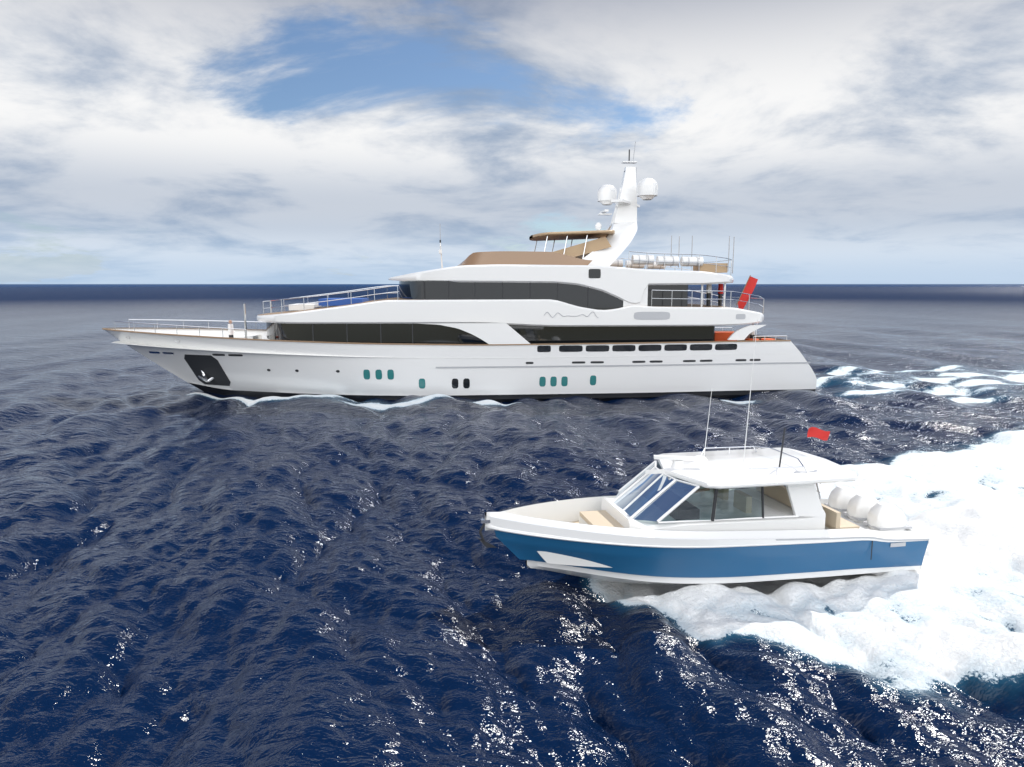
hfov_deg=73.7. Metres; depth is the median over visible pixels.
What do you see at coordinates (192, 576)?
sea
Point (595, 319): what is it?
yacht
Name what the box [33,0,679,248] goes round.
sky
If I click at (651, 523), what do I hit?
tender
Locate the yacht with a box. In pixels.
[102,141,816,401]
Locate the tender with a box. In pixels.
[478,320,928,584]
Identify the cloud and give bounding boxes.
[0,0,1023,283]
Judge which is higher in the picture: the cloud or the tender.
the cloud
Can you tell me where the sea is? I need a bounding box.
[0,284,1023,766]

